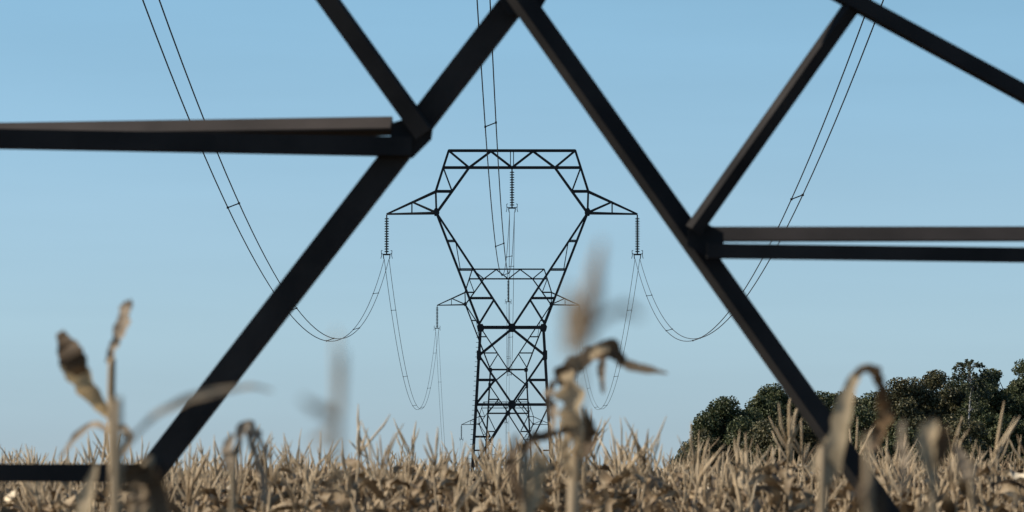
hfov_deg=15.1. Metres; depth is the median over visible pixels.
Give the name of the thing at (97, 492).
maize plant
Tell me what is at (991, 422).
shrub
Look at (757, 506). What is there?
maize plant
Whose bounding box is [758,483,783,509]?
maize plant
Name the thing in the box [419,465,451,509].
maize plant
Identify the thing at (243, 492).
maize plant
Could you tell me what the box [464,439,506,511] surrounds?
maize plant
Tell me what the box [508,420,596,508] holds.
maize plant
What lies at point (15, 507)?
maize plant
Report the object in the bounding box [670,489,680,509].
maize plant
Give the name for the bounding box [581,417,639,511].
maize plant
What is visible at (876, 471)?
maize plant
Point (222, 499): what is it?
maize plant
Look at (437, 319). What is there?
insulator string
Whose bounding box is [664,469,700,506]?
maize plant
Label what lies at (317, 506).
maize plant
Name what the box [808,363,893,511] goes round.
maize plant
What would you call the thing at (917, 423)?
shrub
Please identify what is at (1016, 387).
broadleaf tree
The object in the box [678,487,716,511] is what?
maize plant
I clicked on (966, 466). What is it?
maize plant
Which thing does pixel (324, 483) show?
maize plant
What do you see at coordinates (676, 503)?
maize plant
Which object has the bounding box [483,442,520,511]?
maize plant
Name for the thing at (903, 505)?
maize plant
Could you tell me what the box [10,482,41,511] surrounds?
maize plant
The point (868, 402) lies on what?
broadleaf tree
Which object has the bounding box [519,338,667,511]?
maize plant
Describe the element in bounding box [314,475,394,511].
maize plant
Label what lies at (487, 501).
maize plant
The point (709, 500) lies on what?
maize plant
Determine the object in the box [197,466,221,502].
maize plant
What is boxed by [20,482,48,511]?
maize plant
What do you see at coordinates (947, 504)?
maize plant
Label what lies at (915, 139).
sky
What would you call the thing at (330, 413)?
maize plant
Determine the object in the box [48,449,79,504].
maize plant
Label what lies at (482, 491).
maize plant
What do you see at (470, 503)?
maize plant
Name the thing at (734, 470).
maize plant
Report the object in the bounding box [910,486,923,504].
maize plant
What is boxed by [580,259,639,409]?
conductor bundle
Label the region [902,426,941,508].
maize plant
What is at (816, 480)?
maize plant
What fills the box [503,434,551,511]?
maize plant
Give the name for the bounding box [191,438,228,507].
maize plant
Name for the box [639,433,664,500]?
maize plant
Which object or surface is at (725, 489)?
maize plant
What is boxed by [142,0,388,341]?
conductor bundle
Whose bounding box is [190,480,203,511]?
maize plant
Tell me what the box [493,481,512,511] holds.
maize plant
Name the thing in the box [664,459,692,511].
maize plant
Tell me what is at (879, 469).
maize plant
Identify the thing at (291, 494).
maize plant
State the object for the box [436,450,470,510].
maize plant
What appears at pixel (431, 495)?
maize plant
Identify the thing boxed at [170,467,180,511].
maize plant
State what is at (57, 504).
maize plant
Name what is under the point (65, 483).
maize plant
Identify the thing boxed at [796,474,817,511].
maize plant
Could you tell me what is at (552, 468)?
maize plant
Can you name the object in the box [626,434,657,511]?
maize plant
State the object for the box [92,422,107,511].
maize plant
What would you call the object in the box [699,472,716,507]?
maize plant
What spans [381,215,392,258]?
insulator string
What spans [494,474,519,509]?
maize plant
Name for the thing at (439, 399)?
conductor bundle
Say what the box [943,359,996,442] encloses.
birch tree
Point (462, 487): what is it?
maize plant
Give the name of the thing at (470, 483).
maize plant
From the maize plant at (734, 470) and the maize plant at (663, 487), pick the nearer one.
the maize plant at (663, 487)
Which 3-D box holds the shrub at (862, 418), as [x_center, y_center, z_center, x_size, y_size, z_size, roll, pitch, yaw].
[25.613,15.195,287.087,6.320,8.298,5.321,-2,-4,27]
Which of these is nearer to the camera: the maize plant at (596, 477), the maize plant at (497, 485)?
the maize plant at (497, 485)
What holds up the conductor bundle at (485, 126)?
hanging from the insulator string at (511, 192)
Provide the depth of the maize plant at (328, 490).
20.18 m
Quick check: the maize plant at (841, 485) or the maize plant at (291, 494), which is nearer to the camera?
the maize plant at (291, 494)
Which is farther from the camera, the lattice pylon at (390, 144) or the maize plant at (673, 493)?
the maize plant at (673, 493)
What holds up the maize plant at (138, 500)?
on the ground
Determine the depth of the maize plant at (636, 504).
19.02 m
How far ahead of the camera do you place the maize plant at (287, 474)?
23.11 m
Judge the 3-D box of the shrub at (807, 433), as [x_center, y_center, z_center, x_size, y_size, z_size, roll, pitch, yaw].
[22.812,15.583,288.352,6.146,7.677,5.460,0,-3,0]
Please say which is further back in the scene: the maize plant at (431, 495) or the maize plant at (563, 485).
the maize plant at (431, 495)
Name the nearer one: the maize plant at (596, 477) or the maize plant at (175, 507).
the maize plant at (175, 507)
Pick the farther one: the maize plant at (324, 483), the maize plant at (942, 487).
the maize plant at (324, 483)
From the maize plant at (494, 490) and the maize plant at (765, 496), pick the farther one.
the maize plant at (494, 490)
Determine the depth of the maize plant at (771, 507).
19.64 m
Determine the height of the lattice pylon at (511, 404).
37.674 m
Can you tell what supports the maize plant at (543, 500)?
on the ground
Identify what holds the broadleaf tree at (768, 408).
on the ground
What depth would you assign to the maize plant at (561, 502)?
19.55 m
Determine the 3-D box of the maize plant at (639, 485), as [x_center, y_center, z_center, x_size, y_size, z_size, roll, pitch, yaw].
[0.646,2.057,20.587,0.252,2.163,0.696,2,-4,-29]
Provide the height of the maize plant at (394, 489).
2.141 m
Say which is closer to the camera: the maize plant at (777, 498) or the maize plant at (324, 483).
the maize plant at (777, 498)
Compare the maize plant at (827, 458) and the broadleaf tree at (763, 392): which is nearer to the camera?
the maize plant at (827, 458)
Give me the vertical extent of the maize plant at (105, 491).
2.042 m
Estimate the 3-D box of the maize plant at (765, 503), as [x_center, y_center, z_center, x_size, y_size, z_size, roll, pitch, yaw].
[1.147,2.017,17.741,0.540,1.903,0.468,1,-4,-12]
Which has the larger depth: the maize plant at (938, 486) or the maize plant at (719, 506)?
the maize plant at (938, 486)
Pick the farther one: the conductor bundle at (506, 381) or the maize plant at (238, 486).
the conductor bundle at (506, 381)
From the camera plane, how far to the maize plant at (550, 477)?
21.86 m
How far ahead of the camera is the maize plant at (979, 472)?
20.35 m
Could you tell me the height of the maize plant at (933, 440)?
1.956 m
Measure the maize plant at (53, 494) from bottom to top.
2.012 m
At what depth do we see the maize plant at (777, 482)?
17.49 m
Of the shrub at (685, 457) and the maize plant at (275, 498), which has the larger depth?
the shrub at (685, 457)
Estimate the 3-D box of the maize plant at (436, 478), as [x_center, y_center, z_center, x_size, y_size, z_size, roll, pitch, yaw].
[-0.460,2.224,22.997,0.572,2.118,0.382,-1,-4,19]
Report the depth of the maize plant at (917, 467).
23.87 m
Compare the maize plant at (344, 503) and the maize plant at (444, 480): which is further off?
the maize plant at (444, 480)
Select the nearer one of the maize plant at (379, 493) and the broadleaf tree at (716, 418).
the maize plant at (379, 493)
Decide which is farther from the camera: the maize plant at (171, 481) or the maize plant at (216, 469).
the maize plant at (171, 481)
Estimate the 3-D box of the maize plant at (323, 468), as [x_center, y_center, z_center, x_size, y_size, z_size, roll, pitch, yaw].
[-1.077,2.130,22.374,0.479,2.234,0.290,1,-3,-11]
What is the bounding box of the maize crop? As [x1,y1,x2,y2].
[0,408,1023,511]
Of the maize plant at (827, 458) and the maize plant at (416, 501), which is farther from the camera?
the maize plant at (416, 501)
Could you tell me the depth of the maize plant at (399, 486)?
21.44 m
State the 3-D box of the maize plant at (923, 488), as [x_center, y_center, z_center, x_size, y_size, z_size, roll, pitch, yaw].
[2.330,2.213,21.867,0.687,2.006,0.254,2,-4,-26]
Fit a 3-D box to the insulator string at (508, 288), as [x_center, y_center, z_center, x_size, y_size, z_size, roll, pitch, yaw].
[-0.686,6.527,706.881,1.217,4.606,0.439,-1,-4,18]
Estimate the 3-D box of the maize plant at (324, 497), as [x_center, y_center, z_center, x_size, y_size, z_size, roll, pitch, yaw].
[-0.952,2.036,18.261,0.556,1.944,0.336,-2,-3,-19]
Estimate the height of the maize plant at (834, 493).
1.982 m
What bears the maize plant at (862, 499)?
on the ground
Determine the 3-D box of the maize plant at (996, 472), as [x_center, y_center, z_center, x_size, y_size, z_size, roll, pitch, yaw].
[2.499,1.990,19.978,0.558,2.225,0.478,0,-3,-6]
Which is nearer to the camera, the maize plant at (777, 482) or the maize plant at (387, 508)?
the maize plant at (777, 482)
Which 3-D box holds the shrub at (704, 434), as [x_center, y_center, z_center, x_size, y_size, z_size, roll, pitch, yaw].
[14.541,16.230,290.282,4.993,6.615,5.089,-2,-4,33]
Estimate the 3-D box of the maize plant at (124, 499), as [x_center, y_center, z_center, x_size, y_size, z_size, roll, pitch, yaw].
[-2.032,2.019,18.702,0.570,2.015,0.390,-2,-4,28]
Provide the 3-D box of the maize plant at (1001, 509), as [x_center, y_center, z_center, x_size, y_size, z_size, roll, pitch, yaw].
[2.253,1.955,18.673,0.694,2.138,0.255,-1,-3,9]
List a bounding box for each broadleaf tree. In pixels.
[689,395,762,440]
[738,395,787,424]
[756,384,785,397]
[764,382,802,434]
[799,398,886,441]
[815,390,832,407]
[823,392,838,406]
[855,390,876,420]
[860,377,947,436]
[921,369,968,428]
[953,368,1023,456]
[1003,358,1023,400]
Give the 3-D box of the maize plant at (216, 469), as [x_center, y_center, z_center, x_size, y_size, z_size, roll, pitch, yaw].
[-1.526,2.100,21.582,0.591,2.197,0.481,-3,-4,36]
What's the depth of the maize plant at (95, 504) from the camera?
21.72 m
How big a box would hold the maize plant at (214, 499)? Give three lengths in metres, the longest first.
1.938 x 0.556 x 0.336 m
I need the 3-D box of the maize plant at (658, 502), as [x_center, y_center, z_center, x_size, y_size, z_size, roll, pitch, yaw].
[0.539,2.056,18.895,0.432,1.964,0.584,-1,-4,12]
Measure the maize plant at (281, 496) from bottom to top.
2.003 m
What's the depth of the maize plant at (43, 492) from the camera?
19.38 m
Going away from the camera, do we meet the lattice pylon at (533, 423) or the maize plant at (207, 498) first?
the maize plant at (207, 498)
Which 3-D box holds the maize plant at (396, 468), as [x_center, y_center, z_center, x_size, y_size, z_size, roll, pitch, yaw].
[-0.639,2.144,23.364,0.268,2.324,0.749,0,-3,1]
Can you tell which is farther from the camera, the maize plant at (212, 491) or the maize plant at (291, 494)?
the maize plant at (212, 491)
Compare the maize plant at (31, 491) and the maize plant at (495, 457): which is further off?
the maize plant at (495, 457)
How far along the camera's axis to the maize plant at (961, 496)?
20.30 m
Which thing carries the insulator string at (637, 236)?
hanging from the lattice pylon at (511, 404)
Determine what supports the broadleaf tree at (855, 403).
on the ground
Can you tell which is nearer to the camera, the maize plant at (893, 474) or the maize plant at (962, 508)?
the maize plant at (893, 474)
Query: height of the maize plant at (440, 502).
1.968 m
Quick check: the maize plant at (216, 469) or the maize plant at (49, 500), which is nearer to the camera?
the maize plant at (49, 500)
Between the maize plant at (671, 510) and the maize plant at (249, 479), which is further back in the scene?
the maize plant at (249, 479)
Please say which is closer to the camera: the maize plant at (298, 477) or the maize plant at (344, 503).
the maize plant at (344, 503)
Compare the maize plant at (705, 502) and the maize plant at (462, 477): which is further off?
the maize plant at (462, 477)
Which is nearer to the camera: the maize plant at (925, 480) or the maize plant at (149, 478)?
the maize plant at (149, 478)
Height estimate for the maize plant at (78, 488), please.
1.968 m
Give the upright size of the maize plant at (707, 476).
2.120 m
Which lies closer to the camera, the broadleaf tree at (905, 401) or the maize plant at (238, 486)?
the maize plant at (238, 486)
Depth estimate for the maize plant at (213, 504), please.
24.36 m
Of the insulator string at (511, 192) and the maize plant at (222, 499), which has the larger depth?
the insulator string at (511, 192)
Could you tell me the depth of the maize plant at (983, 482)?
21.49 m
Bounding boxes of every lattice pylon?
[0,0,1023,511]
[386,149,637,473]
[437,268,565,465]
[461,402,547,465]
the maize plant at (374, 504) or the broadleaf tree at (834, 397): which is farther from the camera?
the broadleaf tree at (834, 397)
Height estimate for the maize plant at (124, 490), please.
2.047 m
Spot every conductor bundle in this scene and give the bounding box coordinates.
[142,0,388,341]
[384,259,438,409]
[436,332,461,459]
[476,0,514,275]
[506,306,509,437]
[507,216,514,375]
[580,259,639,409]
[635,0,883,341]
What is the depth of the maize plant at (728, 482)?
19.56 m
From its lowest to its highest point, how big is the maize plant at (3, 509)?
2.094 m
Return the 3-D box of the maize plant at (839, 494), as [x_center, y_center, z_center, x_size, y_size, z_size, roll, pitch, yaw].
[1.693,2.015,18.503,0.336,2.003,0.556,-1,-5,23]
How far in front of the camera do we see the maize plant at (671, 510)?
20.37 m
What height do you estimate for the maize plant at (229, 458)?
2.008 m
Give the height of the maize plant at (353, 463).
2.210 m
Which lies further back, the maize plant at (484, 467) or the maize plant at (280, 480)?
the maize plant at (280, 480)
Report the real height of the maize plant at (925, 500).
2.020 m
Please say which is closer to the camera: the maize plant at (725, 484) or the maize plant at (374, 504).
the maize plant at (374, 504)
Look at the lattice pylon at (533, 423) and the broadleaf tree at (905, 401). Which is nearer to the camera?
the broadleaf tree at (905, 401)
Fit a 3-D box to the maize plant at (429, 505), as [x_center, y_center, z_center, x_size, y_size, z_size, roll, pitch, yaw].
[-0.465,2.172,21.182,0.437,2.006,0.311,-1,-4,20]
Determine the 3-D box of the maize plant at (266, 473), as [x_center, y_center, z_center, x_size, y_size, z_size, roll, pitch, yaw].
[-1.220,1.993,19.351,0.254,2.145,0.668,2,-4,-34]
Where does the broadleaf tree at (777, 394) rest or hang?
on the ground
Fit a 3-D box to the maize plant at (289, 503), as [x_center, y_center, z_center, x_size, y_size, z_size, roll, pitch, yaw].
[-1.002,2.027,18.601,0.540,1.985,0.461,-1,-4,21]
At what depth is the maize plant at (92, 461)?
21.39 m
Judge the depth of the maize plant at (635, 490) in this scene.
23.87 m
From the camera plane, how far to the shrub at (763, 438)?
286.47 m
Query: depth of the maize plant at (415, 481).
19.54 m
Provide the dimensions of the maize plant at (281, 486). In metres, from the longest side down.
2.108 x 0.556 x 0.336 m
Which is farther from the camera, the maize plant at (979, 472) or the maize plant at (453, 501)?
the maize plant at (979, 472)
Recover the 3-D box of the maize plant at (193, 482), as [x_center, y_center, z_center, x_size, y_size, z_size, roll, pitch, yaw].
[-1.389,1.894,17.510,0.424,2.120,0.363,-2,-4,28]
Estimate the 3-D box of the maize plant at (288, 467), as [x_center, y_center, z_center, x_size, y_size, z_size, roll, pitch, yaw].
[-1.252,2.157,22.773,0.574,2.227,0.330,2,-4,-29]
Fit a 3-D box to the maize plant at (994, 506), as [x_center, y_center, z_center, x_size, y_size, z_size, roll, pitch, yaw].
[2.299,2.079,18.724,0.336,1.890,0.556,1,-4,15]
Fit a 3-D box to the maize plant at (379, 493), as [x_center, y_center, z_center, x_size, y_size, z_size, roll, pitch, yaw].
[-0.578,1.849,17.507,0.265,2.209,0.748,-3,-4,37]
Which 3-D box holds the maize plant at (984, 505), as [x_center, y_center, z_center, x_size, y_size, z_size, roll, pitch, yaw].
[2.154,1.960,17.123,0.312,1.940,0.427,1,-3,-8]
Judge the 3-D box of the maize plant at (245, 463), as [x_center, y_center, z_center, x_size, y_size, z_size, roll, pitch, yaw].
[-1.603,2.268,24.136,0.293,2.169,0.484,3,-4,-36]
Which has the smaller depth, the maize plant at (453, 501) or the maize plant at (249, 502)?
the maize plant at (453, 501)
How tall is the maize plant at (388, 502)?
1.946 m
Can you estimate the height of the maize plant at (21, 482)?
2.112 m
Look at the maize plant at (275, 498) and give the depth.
20.00 m
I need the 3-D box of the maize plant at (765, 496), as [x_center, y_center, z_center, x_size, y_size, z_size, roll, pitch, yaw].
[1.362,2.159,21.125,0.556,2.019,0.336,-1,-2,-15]
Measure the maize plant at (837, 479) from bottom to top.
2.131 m
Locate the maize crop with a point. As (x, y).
(1014, 472)
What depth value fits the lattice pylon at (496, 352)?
705.70 m
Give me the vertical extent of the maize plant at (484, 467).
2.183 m
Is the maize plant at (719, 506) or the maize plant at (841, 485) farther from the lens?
the maize plant at (841, 485)
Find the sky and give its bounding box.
[0,0,1023,470]
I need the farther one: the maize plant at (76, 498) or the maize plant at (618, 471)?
the maize plant at (618, 471)
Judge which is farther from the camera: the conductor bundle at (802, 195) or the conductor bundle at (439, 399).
the conductor bundle at (439, 399)
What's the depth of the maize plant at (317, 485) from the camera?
20.86 m
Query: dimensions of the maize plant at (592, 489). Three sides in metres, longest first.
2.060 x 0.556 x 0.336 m
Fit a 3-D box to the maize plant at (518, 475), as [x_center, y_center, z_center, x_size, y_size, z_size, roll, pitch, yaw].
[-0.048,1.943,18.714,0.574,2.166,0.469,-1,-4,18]
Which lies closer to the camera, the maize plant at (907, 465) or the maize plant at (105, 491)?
the maize plant at (105, 491)
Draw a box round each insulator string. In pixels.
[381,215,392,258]
[435,306,438,330]
[505,280,511,303]
[506,169,517,211]
[631,215,642,258]
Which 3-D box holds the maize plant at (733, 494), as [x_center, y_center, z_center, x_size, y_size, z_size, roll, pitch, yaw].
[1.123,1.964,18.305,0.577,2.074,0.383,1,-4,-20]
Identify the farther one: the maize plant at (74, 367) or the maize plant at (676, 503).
the maize plant at (676, 503)
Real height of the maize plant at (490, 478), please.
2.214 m
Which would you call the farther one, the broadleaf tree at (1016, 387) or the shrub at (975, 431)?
the broadleaf tree at (1016, 387)
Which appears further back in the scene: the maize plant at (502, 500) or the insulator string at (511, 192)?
the insulator string at (511, 192)
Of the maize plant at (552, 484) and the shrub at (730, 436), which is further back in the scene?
the shrub at (730, 436)
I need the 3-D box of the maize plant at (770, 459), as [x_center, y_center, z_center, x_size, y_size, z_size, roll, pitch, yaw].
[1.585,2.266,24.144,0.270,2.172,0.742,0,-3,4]
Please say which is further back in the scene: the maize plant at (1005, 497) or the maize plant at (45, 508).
the maize plant at (1005, 497)
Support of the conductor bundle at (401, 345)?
hanging from the insulator string at (386, 236)
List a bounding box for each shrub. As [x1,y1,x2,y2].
[662,451,700,471]
[671,428,739,472]
[719,415,758,469]
[739,416,815,472]
[787,418,820,471]
[848,405,895,468]
[881,416,919,470]
[906,413,970,474]
[937,416,1012,475]
[975,412,1023,469]
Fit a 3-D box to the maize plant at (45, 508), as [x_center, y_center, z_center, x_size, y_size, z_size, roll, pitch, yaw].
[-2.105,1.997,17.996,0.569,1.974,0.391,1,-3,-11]
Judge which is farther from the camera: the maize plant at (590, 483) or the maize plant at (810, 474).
the maize plant at (810, 474)
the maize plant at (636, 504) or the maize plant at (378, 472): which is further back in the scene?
the maize plant at (378, 472)
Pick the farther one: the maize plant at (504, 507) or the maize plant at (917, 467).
the maize plant at (917, 467)
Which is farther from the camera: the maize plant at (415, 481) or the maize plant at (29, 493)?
the maize plant at (29, 493)
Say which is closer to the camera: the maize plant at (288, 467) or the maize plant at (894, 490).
the maize plant at (894, 490)
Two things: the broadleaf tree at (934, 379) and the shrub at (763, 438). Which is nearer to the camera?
the shrub at (763, 438)
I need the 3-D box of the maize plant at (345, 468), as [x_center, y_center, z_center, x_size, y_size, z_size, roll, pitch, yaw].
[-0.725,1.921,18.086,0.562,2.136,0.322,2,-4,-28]
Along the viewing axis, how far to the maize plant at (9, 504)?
20.87 m
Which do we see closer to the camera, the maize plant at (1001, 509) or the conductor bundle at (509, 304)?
the maize plant at (1001, 509)
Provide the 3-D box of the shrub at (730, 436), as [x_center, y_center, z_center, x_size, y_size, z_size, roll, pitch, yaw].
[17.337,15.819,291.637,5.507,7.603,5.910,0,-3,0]
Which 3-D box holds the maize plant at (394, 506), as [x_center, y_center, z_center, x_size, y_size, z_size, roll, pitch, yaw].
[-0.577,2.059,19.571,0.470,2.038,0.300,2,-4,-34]
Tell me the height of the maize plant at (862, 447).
2.322 m
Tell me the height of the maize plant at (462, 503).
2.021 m
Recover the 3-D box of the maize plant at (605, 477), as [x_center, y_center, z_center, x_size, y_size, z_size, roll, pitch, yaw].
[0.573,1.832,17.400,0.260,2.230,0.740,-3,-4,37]
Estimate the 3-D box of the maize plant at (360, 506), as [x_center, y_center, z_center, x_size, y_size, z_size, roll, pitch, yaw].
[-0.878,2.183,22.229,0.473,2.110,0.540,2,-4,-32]
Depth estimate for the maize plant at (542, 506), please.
17.88 m
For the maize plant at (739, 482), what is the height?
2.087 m
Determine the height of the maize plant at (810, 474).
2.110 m
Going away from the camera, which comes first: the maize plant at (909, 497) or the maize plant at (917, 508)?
the maize plant at (917, 508)
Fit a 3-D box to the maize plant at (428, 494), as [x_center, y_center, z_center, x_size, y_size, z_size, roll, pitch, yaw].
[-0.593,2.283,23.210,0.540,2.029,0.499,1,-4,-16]
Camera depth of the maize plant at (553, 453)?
22.87 m
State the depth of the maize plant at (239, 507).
17.60 m
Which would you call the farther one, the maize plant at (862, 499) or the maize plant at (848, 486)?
the maize plant at (848, 486)
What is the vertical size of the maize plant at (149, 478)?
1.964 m
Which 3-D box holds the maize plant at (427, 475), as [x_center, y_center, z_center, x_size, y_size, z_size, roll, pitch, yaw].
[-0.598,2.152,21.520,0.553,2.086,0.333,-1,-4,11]
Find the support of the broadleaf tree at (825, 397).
on the ground
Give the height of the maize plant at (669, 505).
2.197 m
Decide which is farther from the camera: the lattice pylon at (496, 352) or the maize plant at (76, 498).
the lattice pylon at (496, 352)
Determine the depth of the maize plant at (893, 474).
21.33 m
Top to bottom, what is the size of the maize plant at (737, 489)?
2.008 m
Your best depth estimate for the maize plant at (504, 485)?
19.86 m
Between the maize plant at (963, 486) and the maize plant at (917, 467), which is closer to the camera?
the maize plant at (963, 486)
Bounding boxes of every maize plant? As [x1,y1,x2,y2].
[0,448,25,507]
[0,507,17,511]
[8,454,24,508]
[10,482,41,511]
[11,461,97,511]
[12,443,78,504]
[13,447,42,511]
[17,482,35,506]
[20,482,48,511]
[21,449,32,508]
[21,484,83,507]
[27,461,78,511]
[30,482,79,511]
[34,482,60,508]
[38,457,55,505]
[45,488,58,511]
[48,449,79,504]
[49,482,104,511]
[56,299,133,504]
[59,482,128,510]
[67,456,102,511]
[73,487,78,511]
[75,434,109,511]
[76,456,153,511]
[87,432,107,511]
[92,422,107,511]
[97,462,128,511]
[107,459,128,511]
[110,384,272,511]
[136,460,198,511]
[164,477,228,510]
[165,467,180,489]
[170,453,206,511]
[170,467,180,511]
[175,436,250,507]
[184,444,228,511]
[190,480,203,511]
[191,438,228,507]
[194,460,223,508]
[195,480,260,511]
[196,464,260,505]
[197,425,273,506]
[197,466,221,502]
[197,476,235,511]
[200,450,245,511]
[221,420,270,511]
[227,431,312,511]
[235,467,255,511]
[237,472,289,504]
[242,466,304,501]
[244,445,252,486]
[250,463,326,511]
[253,489,333,511]
[255,447,327,511]
[263,450,290,511]
[272,436,292,505]
[272,468,302,511]
[274,471,315,511]
[275,466,318,511]
[277,454,297,504]
[278,463,307,511]
[288,431,340,505]
[292,453,360,511]
[296,477,309,511]
[300,330,344,511]
[301,468,344,511]
[304,454,332,511]
[305,499,321,509]
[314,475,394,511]
[322,436,380,509]
[327,438,353,511]
[328,404,401,510]
[338,476,423,511]
[345,441,388,511]
[350,421,428,511]
[350,453,385,511]
[363,478,399,509]
[366,449,403,507]
[366,461,407,509]
[381,478,409,511]
[382,456,415,508]
[392,418,426,498]
[396,469,452,511]
[399,453,458,510]
[404,449,435,511]
[409,472,445,509]
[416,441,478,511]
[419,456,439,496]
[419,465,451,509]
[423,427,477,511]
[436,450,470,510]
[437,495,449,507]
[440,474,480,511]
[442,480,503,511]
[448,469,480,511]
[449,461,482,511]
[450,460,475,511]
[457,462,473,511]
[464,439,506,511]
[465,435,566,509]
[466,439,531,511]
[470,488,551,511]
[472,434,566,511]
[473,469,505,511]
[479,440,505,502]
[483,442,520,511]
[485,442,520,511]
[486,460,513,509]
[487,487,509,510]
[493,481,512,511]
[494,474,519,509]
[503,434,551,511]
[505,439,619,511]
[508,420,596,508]
[517,439,566,502]
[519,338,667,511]
[530,428,562,511]
[530,463,602,508]
[530,491,564,511]
[542,437,571,478]
[545,483,582,503]
[547,446,556,506]
[558,429,654,511]
[560,473,647,511]
[561,240,641,511]
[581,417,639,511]
[582,463,637,511]
[586,409,609,511]
[597,477,662,508]
[598,416,670,511]
[598,423,664,510]
[607,453,654,505]
[612,450,651,509]
[618,436,676,511]
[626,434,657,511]
[628,447,673,504]
[633,438,724,511]
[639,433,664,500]
[659,422,717,511]
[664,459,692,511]
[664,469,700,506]
[665,452,715,508]
[667,488,685,511]
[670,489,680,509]
[673,453,720,511]
[674,443,703,508]
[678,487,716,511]
[698,472,728,511]
[698,483,717,509]
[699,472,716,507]
[707,464,766,511]
[714,449,750,493]
[717,453,758,511]
[720,464,757,511]
[723,452,756,491]
[724,473,780,508]
[726,430,768,511]
[731,472,796,510]
[732,451,812,511]
[732,460,754,511]
[740,436,774,511]
[749,399,828,511]
[750,445,776,511]
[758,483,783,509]
[758,490,767,511]
[769,416,804,504]
[791,421,847,511]
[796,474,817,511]
[798,454,817,508]
[804,472,844,508]
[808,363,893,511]
[827,468,886,511]
[827,479,844,509]
[829,417,890,495]
[832,472,839,511]
[834,474,844,511]
[842,476,859,511]
[847,471,872,511]
[853,434,885,511]
[872,437,900,511]
[873,433,916,495]
[878,444,918,508]
[880,450,907,498]
[882,470,926,503]
[884,446,920,511]
[892,436,916,503]
[892,490,966,509]
[897,419,951,511]
[897,455,920,503]
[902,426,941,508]
[906,469,924,503]
[907,485,923,511]
[909,461,926,501]
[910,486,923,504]
[914,440,961,511]
[917,417,1001,511]
[922,454,960,510]
[926,468,947,500]
[937,439,987,510]
[938,466,952,500]
[938,476,976,511]
[943,439,1011,511]
[943,454,961,511]
[953,444,975,511]
[955,401,1023,511]
[964,496,1014,511]
[967,438,1023,511]
[979,452,1017,511]
[979,480,1022,511]
[997,472,1022,510]
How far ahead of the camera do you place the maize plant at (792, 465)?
23.08 m
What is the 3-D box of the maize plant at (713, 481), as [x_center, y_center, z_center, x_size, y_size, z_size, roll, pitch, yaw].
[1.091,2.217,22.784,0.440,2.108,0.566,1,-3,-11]
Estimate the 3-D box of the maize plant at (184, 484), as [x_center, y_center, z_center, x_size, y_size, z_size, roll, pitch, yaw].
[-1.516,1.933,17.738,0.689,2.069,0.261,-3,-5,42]
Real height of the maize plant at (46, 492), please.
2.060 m
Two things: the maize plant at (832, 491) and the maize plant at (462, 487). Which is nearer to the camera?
the maize plant at (462, 487)
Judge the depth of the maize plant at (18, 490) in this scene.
23.64 m
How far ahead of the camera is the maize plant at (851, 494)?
18.25 m
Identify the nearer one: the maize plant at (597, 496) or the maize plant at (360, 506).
the maize plant at (597, 496)
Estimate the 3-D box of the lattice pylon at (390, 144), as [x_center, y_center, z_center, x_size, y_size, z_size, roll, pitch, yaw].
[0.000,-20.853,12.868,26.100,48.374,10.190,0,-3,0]
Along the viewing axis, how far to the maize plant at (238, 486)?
17.79 m
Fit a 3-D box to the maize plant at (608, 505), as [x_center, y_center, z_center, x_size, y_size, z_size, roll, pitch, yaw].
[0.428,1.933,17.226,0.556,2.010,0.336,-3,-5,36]
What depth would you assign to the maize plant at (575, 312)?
2.30 m
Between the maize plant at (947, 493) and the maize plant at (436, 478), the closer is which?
the maize plant at (947, 493)
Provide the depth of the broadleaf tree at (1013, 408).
302.35 m
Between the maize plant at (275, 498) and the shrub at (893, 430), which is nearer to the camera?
the maize plant at (275, 498)
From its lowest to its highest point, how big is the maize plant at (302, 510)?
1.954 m
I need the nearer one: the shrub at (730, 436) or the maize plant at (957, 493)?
the maize plant at (957, 493)
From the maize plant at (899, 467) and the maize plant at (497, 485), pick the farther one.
the maize plant at (899, 467)

